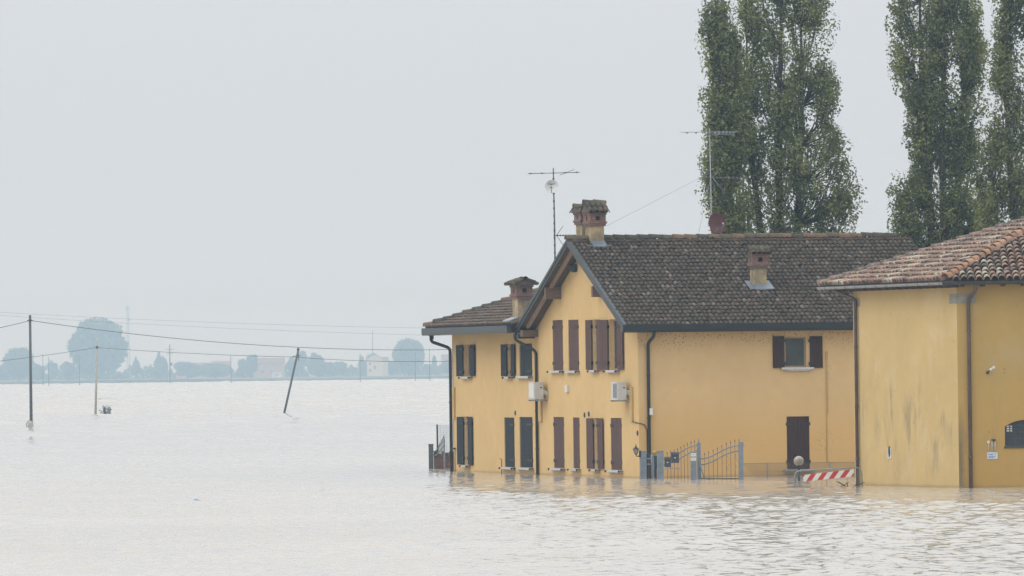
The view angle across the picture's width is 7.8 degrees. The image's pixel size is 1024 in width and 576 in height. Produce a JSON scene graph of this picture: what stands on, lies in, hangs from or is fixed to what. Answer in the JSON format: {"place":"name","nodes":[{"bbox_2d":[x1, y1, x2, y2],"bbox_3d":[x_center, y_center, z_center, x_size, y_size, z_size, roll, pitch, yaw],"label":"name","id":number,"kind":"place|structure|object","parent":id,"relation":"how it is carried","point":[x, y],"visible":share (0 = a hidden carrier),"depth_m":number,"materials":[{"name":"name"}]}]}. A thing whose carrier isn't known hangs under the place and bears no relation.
{"place":"outdoors","nodes":[
{"label":"outdoors","id":0,"kind":"place"},
{"bbox_2d":[176,363,213,378],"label":"distant house","id":1,"kind":"structure","parent":0,"point":[179,377],"depth_m":4359.73,"materials":[{"name":"ceramic"}]},
{"bbox_2d":[211,361,230,377],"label":"distant house","id":2,"kind":"structure","parent":0,"point":[228,363],"depth_m":4381.99,"materials":[{"name":"ceramic"}]},
{"bbox_2d":[0,315,445,335],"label":"overhead cable","id":3,"kind":"object","parent":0,"point":[232,328],"visible":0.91,"depth_m":1500.00,"materials":[{"name":"grey metal"}]},
{"bbox_2d":[0,376,448,384],"bbox_3d":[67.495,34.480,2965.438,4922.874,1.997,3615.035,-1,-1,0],"label":"bank","id":4,"kind":"structure","parent":0,"point":[160,380],"depth_m":3109.74,"materials":[{"name":"green plant"}]},
{"bbox_2d":[0,375,448,381],"bbox_3d":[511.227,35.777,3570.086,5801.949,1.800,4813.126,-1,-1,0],"label":"field","id":5,"kind":"structure","parent":0,"point":[289,377],"depth_m":3880.45,"materials":[{"name":"green plant"}]},
{"bbox_2d":[0,366,6,380],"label":"distant tree","id":6,"kind":"object","parent":5,"relation":"on","point":[3,374],"visible":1,"depth_m":4323.50,"materials":[{"name":"green plant"}]},
{"bbox_2d":[0,346,35,380],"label":"distant tree","id":7,"kind":"object","parent":5,"relation":"on","point":[17,368],"visible":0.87,"depth_m":4294.50,"materials":[{"name":"green plant"}]},
{"bbox_2d":[32,364,46,379],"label":"distant tree","id":8,"kind":"object","parent":5,"relation":"on","point":[38,370],"visible":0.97,"depth_m":4272.46,"materials":[{"name":"green plant"}]},
{"bbox_2d":[46,360,57,379],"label":"distant tree","id":9,"kind":"object","parent":5,"relation":"on","point":[53,367],"visible":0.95,"depth_m":4348.94,"materials":[{"name":"green plant"}]},
{"bbox_2d":[59,361,75,379],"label":"distant tree","id":10,"kind":"object","parent":5,"relation":"on","point":[66,368],"visible":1,"depth_m":4247.00,"materials":[{"name":"green plant"}]},
{"bbox_2d":[66,316,129,379],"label":"distant tree","id":11,"kind":"object","parent":5,"relation":"on","point":[109,360],"visible":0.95,"depth_m":4290.28,"materials":[{"name":"green plant"}]},
{"bbox_2d":[131,357,140,378],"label":"distant tree","id":12,"kind":"object","parent":5,"relation":"on","point":[136,368],"visible":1,"depth_m":4273.69,"materials":[{"name":"green plant"}]},
{"bbox_2d":[150,351,167,378],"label":"distant tree","id":13,"kind":"object","parent":5,"relation":"on","point":[160,365],"visible":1,"depth_m":4297.90,"materials":[{"name":"green plant"}]},
{"bbox_2d":[173,361,201,377],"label":"distant tree","id":14,"kind":"object","parent":5,"relation":"on","point":[188,369],"visible":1,"depth_m":4295.51,"materials":[{"name":"green plant"}]},
{"bbox_2d":[200,363,234,377],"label":"distant tree","id":15,"kind":"object","parent":5,"relation":"on","point":[215,370],"visible":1,"depth_m":4318.30,"materials":[{"name":"green plant"}]},
{"bbox_2d":[2,361,441,380],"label":"hedgerow","id":16,"kind":"object","parent":5,"relation":"on","point":[126,373],"visible":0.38,"depth_m":4417.30,"materials":[{"name":"green plant"}]},
{"bbox_2d":[237,358,248,377],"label":"distant tree","id":17,"kind":"object","parent":5,"relation":"on","point":[242,364],"visible":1,"depth_m":4298.70,"materials":[{"name":"green plant"}]},
{"bbox_2d":[245,354,257,377],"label":"distant tree","id":18,"kind":"object","parent":5,"relation":"on","point":[251,361],"visible":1,"depth_m":4323.48,"materials":[{"name":"green plant"}]},
{"bbox_2d":[272,372,281,376],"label":"white shed","id":19,"kind":"structure","parent":5,"relation":"on","point":[276,374],"depth_m":4219.74,"materials":[{"name":"paint"}]},
{"bbox_2d":[284,357,298,375],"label":"distant tree","id":20,"kind":"object","parent":5,"relation":"on","point":[289,366],"visible":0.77,"depth_m":4348.61,"materials":[{"name":"green plant"}]},
{"bbox_2d":[293,351,307,376],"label":"distant tree","id":21,"kind":"object","parent":5,"relation":"on","point":[301,363],"visible":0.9,"depth_m":4346.99,"materials":[{"name":"green plant"}]},
{"bbox_2d":[307,352,324,376],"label":"distant tree","id":22,"kind":"object","parent":5,"relation":"on","point":[320,360],"visible":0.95,"depth_m":4247.76,"materials":[{"name":"green plant"}]},
{"bbox_2d":[305,361,337,376],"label":"distant tree","id":23,"kind":"object","parent":5,"relation":"on","point":[327,368],"visible":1,"depth_m":4246.93,"materials":[{"name":"green plant"}]},
{"bbox_2d":[329,361,347,376],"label":"distant tree","id":24,"kind":"object","parent":5,"relation":"on","point":[340,366],"visible":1,"depth_m":4274.22,"materials":[{"name":"green plant"}]},
{"bbox_2d":[357,355,366,375],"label":"distant tree","id":25,"kind":"object","parent":5,"relation":"on","point":[362,364],"visible":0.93,"depth_m":4298.79,"materials":[{"name":"green plant"}]},
{"bbox_2d":[388,360,399,375],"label":"distant tree","id":26,"kind":"object","parent":5,"relation":"on","point":[393,368],"visible":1,"depth_m":4272.81,"materials":[{"name":"green plant"}]},
{"bbox_2d":[391,338,424,375],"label":"distant tree","id":27,"kind":"object","parent":5,"relation":"on","point":[405,349],"visible":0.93,"depth_m":4294.64,"materials":[{"name":"green plant"}]},
{"bbox_2d":[422,364,434,374],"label":"distant tree","id":28,"kind":"object","parent":5,"relation":"on","point":[425,368],"visible":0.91,"depth_m":4247.39,"materials":[{"name":"green plant"}]},
{"bbox_2d":[431,356,438,374],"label":"distant tree","id":29,"kind":"object","parent":5,"relation":"on","point":[434,364],"visible":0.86,"depth_m":4349.23,"materials":[{"name":"green plant"}]},
{"bbox_2d":[440,360,448,374],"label":"distant tree","id":30,"kind":"object","parent":5,"relation":"on","point":[444,366],"visible":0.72,"depth_m":4272.83,"materials":[{"name":"green plant"}]},
{"bbox_2d":[253,358,284,377],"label":"distant house","id":31,"kind":"structure","parent":0,"point":[267,367],"depth_m":4339.78,"materials":[{"name":"ceramic"}]},
{"bbox_2d":[366,354,383,375],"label":"distant house","id":32,"kind":"structure","parent":0,"point":[374,366],"depth_m":4239.77,"materials":[{"name":"ceramic"}]},
{"bbox_2d":[382,357,388,375],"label":"distant house","id":33,"kind":"structure","parent":0,"point":[385,368],"depth_m":4241.77,"materials":[{"name":"ceramic"}]},
{"bbox_2d":[441,354,448,374],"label":"distant house","id":34,"kind":"structure","parent":0,"point":[444,357],"depth_m":4331.32,"materials":[{"name":"ceramic"}]},
{"bbox_2d":[0,378,1023,575],"bbox_3d":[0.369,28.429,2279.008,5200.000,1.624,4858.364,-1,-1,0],"label":"water","id":35,"kind":"structure","parent":0,"point":[329,478],"depth_m":198.35,"materials":[{"name":"beige liquid"}]},
{"bbox_2d":[26,420,32,425],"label":"speed sign","id":36,"kind":"object","parent":35,"relation":"in","point":[29,422],"visible":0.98,"depth_m":522.96,"materials":[{"name":"white metal"}]},
{"bbox_2d":[27,315,32,421],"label":"utility pole","id":37,"kind":"object","parent":35,"relation":"in","point":[30,378],"visible":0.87,"depth_m":523.55,"materials":[{"name":"black metal"}]},
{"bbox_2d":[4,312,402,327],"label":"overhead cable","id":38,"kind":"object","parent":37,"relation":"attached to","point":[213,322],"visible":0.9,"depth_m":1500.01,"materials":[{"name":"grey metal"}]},
{"bbox_2d":[35,321,451,349],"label":"overhead cable","id":39,"kind":"object","parent":37,"relation":"attached to","point":[225,342],"visible":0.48,"depth_m":550.07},
{"bbox_2d":[94,341,97,413],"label":"utility pole","id":40,"kind":"object","parent":35,"relation":"in","point":[95,409],"visible":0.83,"depth_m":665.71,"materials":[{"name":"concrete"}]},
{"bbox_2d":[3,347,95,360],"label":"overhead cable","id":41,"kind":"object","parent":40,"relation":"attached to","point":[49,354],"visible":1,"depth_m":670.85,"materials":[{"name":"grey metal"}]},
{"bbox_2d":[97,347,281,356],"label":"overhead cable","id":42,"kind":"object","parent":40,"relation":"attached to","point":[195,353],"visible":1,"depth_m":646.85,"materials":[{"name":"grey metal"}]},
{"bbox_2d":[99,404,111,413],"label":"shrub","id":43,"kind":"object","parent":35,"relation":"in","point":[105,411],"visible":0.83,"depth_m":663.49,"materials":[{"name":"green plant"}]},
{"bbox_2d":[166,345,173,382],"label":"distant pole","id":44,"kind":"object","parent":35,"relation":"in","point":[170,364],"visible":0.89,"depth_m":2899.68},
{"bbox_2d":[283,348,299,412],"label":"utility pole","id":45,"kind":"object","parent":35,"relation":"in","point":[291,380],"visible":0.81,"depth_m":628.70,"materials":[{"name":"black wood"}]},
{"bbox_2d":[299,357,445,361],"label":"overhead cable","id":46,"kind":"object","parent":45,"relation":"attached to","point":[385,361],"visible":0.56,"depth_m":632.79,"materials":[{"name":"grey metal"}]},
{"bbox_2d":[429,349,429,380],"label":"distant pole","id":47,"kind":"object","parent":35,"relation":"in","point":[429,365],"visible":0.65,"depth_m":2499.78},
{"bbox_2d":[428,444,433,468],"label":"gate post","id":48,"kind":"object","parent":35,"relation":"in","point":[431,462],"visible":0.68,"depth_m":277.19,"materials":[{"name":"metal"}]},
{"bbox_2d":[433,436,444,468],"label":"yard gate","id":49,"kind":"structure","parent":48,"relation":"attached to","point":[440,448],"depth_m":277.26,"materials":[{"name":"metal"}]},
{"bbox_2d":[434,452,453,468],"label":"brick wall","id":50,"kind":"structure","parent":35,"relation":"in","point":[438,462],"depth_m":277.88,"materials":[{"name":"stone"}]},
{"bbox_2d":[436,424,449,455],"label":"fence","id":51,"kind":"object","parent":50,"relation":"on","point":[443,430],"visible":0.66,"depth_m":278.08,"materials":[{"name":"black metal"}]},
{"bbox_2d":[640,451,646,478],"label":"gate post","id":52,"kind":"object","parent":35,"relation":"in","point":[643,466],"visible":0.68,"depth_m":245.77,"materials":[{"name":"concrete"}]},
{"bbox_2d":[633,444,640,456],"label":"lantern","id":53,"kind":"object","parent":52,"relation":"attached to","point":[635,449],"visible":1,"depth_m":245.62,"materials":[{"name":"black metal"}]},
{"bbox_2d":[646,452,653,478],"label":"pedestrian gate","id":54,"kind":"structure","parent":52,"relation":"attached to","point":[652,464],"depth_m":245.32,"materials":[{"name":"metal"}]},
{"bbox_2d":[651,450,656,478],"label":"gate motor","id":55,"kind":"object","parent":52,"relation":"attached to","point":[655,464],"visible":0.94,"depth_m":245.72,"materials":[{"name":"grey paint"}]},
{"bbox_2d":[656,451,663,478],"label":"gate post","id":56,"kind":"object","parent":35,"relation":"in","point":[660,465],"visible":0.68,"depth_m":244.96,"materials":[{"name":"concrete"}]},
{"bbox_2d":[665,439,704,479],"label":"driveway gate","id":57,"kind":"structure","parent":56,"relation":"attached to","point":[699,466],"depth_m":242.85,"materials":[{"name":"metal"}]},
{"bbox_2d":[421,199,918,477],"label":"farmhouse","id":58,"kind":"object","parent":35,"relation":"in","point":[711,342],"visible":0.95,"depth_m":250.86,"materials":[{"name":"yellow paint"}]},
{"bbox_2d":[457,417,472,467],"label":"window","id":59,"kind":"structure","parent":58,"relation":"in","point":[460,420],"depth_m":268.86,"materials":[{"name":"brown wood"}]},
{"bbox_2d":[456,344,475,378],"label":"window","id":60,"kind":"structure","parent":58,"relation":"in","point":[459,348],"depth_m":268.86,"materials":[{"name":"brown wood"}]},
{"bbox_2d":[498,418,515,469],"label":"window","id":61,"kind":"structure","parent":58,"relation":"in","point":[509,422],"depth_m":262.89,"materials":[{"name":"grey wood"}]},
{"bbox_2d":[500,344,515,378],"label":"window","id":62,"kind":"structure","parent":58,"relation":"in","point":[504,348],"depth_m":263.08,"materials":[{"name":"grey wood"}]},
{"bbox_2d":[513,343,532,378],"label":"window","id":63,"kind":"structure","parent":58,"relation":"in","point":[525,353],"depth_m":260.78,"materials":[{"name":"grey wood"}]},
{"bbox_2d":[514,417,533,470],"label":"window","id":64,"kind":"structure","parent":58,"relation":"in","point":[526,425],"depth_m":260.72,"materials":[{"name":"grey wood"}]},
{"bbox_2d":[528,382,547,400],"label":"air conditioner","id":65,"kind":"object","parent":58,"relation":"attached to","point":[536,390],"visible":1,"depth_m":258.03,"materials":[{"name":"white plastic"}]},
{"bbox_2d":[529,168,579,258],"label":"tv antenna","id":66,"kind":"object","parent":58,"relation":"attached to","point":[551,186],"visible":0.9,"depth_m":259.00,"materials":[{"name":"black metal"}]},
{"bbox_2d":[546,320,562,373],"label":"window","id":67,"kind":"structure","parent":58,"relation":"in","point":[557,327],"depth_m":256.86,"materials":[{"name":"brown wood"}]},
{"bbox_2d":[547,417,564,470],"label":"window","id":68,"kind":"structure","parent":58,"relation":"in","point":[558,424],"depth_m":256.80,"materials":[{"name":"brown wood"}]},
{"bbox_2d":[562,320,579,373],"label":"window","id":69,"kind":"structure","parent":58,"relation":"in","point":[573,324],"depth_m":254.80,"materials":[{"name":"brown wood"}]},
{"bbox_2d":[567,418,580,471],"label":"window","id":70,"kind":"structure","parent":58,"relation":"in","point":[576,425],"depth_m":254.65,"materials":[{"name":"brown wood"}]},
{"bbox_2d":[585,320,598,372],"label":"window","id":71,"kind":"structure","parent":58,"relation":"in","point":[588,323],"depth_m":252.63,"materials":[{"name":"brown wood"}]},
{"bbox_2d":[586,418,603,471],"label":"window","id":72,"kind":"structure","parent":58,"relation":"in","point":[589,421],"depth_m":252.45,"materials":[{"name":"brown wood"}]},
{"bbox_2d":[599,319,623,372],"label":"window","id":73,"kind":"structure","parent":58,"relation":"in","point":[603,324],"depth_m":250.67,"materials":[{"name":"brown wood"}]},
{"bbox_2d":[604,418,622,472],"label":"window","id":74,"kind":"structure","parent":58,"relation":"in","point":[616,423],"depth_m":250.00,"materials":[{"name":"brown wood"}]},
{"bbox_2d":[611,382,628,401],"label":"air conditioner","id":75,"kind":"object","parent":58,"relation":"attached to","point":[619,392],"visible":1,"depth_m":248.14,"materials":[{"name":"grey paint"}]},
{"bbox_2d":[686,128,738,233],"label":"tv antenna","id":76,"kind":"object","parent":58,"relation":"attached to","point":[717,223],"visible":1,"depth_m":255.96,"materials":[{"name":"aluminium"},{"name":"red painted metal"},{"name":"galvanised steel"}]},
{"bbox_2d":[607,173,708,225],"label":"guy wire","id":77,"kind":"object","parent":76,"relation":"attached to","point":[652,202],"visible":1,"depth_m":254.88,"materials":[{"name":"metal"}]},
{"bbox_2d":[773,336,822,370],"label":"window","id":78,"kind":"structure","parent":58,"relation":"in","point":[789,352],"depth_m":248.90,"materials":[{"name":"brown wood"}]},
{"bbox_2d":[784,416,814,471],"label":"door","id":79,"kind":"structure","parent":58,"relation":"in","point":[797,426],"depth_m":248.78,"materials":[{"name":"brown wood"}]},
{"bbox_2d":[690,451,696,479],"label":"gate post","id":80,"kind":"object","parent":35,"relation":"in","point":[693,465],"visible":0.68,"depth_m":242.40,"materials":[{"name":"metal"}]},
{"bbox_2d":[694,0,761,237],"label":"poplar tree","id":81,"kind":"object","parent":35,"relation":"in","point":[727,112],"visible":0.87,"depth_m":271.84,"materials":[{"name":"green plant"}]},
{"bbox_2d":[739,442,743,479],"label":"gate post","id":82,"kind":"object","parent":35,"relation":"in","point":[741,471],"visible":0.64,"depth_m":241.64,"materials":[{"name":"metal"}]},
{"bbox_2d":[701,439,739,479],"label":"driveway gate","id":83,"kind":"structure","parent":82,"relation":"attached to","point":[730,452],"depth_m":242.31,"materials":[{"name":"metal"}]},
{"bbox_2d":[699,0,867,237],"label":"poplar tree","id":84,"kind":"object","parent":35,"relation":"in","point":[786,105],"visible":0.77,"depth_m":273.61,"materials":[{"name":"green plant"}]},
{"bbox_2d":[743,461,854,478],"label":"chain link fence","id":85,"kind":"object","parent":35,"relation":"in","point":[829,466],"visible":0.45,"depth_m":243.61,"materials":[{"name":"black metal"}]},
{"bbox_2d":[794,456,803,482],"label":"globe lamp","id":86,"kind":"object","parent":35,"relation":"in","point":[798,461],"visible":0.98,"depth_m":233.39,"materials":[{"name":"white glass"}]},
{"bbox_2d":[794,467,862,486],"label":"road barrier","id":87,"kind":"object","parent":35,"relation":"in","point":[842,474],"visible":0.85,"depth_m":225.91,"materials":[{"name":"metal"}]},
{"bbox_2d":[817,216,1023,487],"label":"old house","id":88,"kind":"structure","parent":35,"relation":"in","point":[938,330],"depth_m":221.79,"materials":[{"name":"yellow paint"}]},
{"bbox_2d":[887,446,891,458],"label":"wall plaque","id":89,"kind":"object","parent":88,"relation":"attached to","point":[889,453],"depth_m":225.09,"materials":[{"name":"white plastic"}]},
{"bbox_2d":[987,452,997,458],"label":"notice sign","id":90,"kind":"object","parent":88,"relation":"attached to","point":[992,455],"visible":1,"depth_m":219.89,"materials":[{"name":"white ceramic"}]},
{"bbox_2d":[1004,420,1023,447],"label":"window","id":91,"kind":"structure","parent":88,"relation":"in","point":[1014,431],"depth_m":220.03,"materials":[{"name":"grey"}]},
{"bbox_2d":[883,0,1005,247],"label":"poplar tree","id":92,"kind":"object","parent":35,"relation":"in","point":[944,16],"visible":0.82,"depth_m":275.66,"materials":[{"name":"green plant"}]},
{"bbox_2d":[966,0,1023,231],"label":"poplar tree","id":93,"kind":"object","parent":35,"relation":"in","point":[1001,147],"visible":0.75,"depth_m":270.78,"materials":[{"name":"green plant"}]},
{"bbox_2d":[0,0,1023,379],"label":"sky","id":94,"kind":"structure","parent":0,"point":[330,166],"materials":[{"name":"grey"}]},
{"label":"support arm","id":95,"kind":"object","parent":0,"visible":0},
{"bbox_2d":[664,457,670,466],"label":"mailbox","id":96,"kind":"object","parent":95,"relation":"on","point":[667,462],"visible":1,"depth_m":242.05,"materials":[{"name":"grey paint"}]},
{"bbox_2d":[671,452,678,462],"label":"mailbox","id":97,"kind":"object","parent":95,"relation":"on","point":[674,457],"visible":1,"depth_m":242.05,"materials":[{"name":"grey paint"}]}
]}

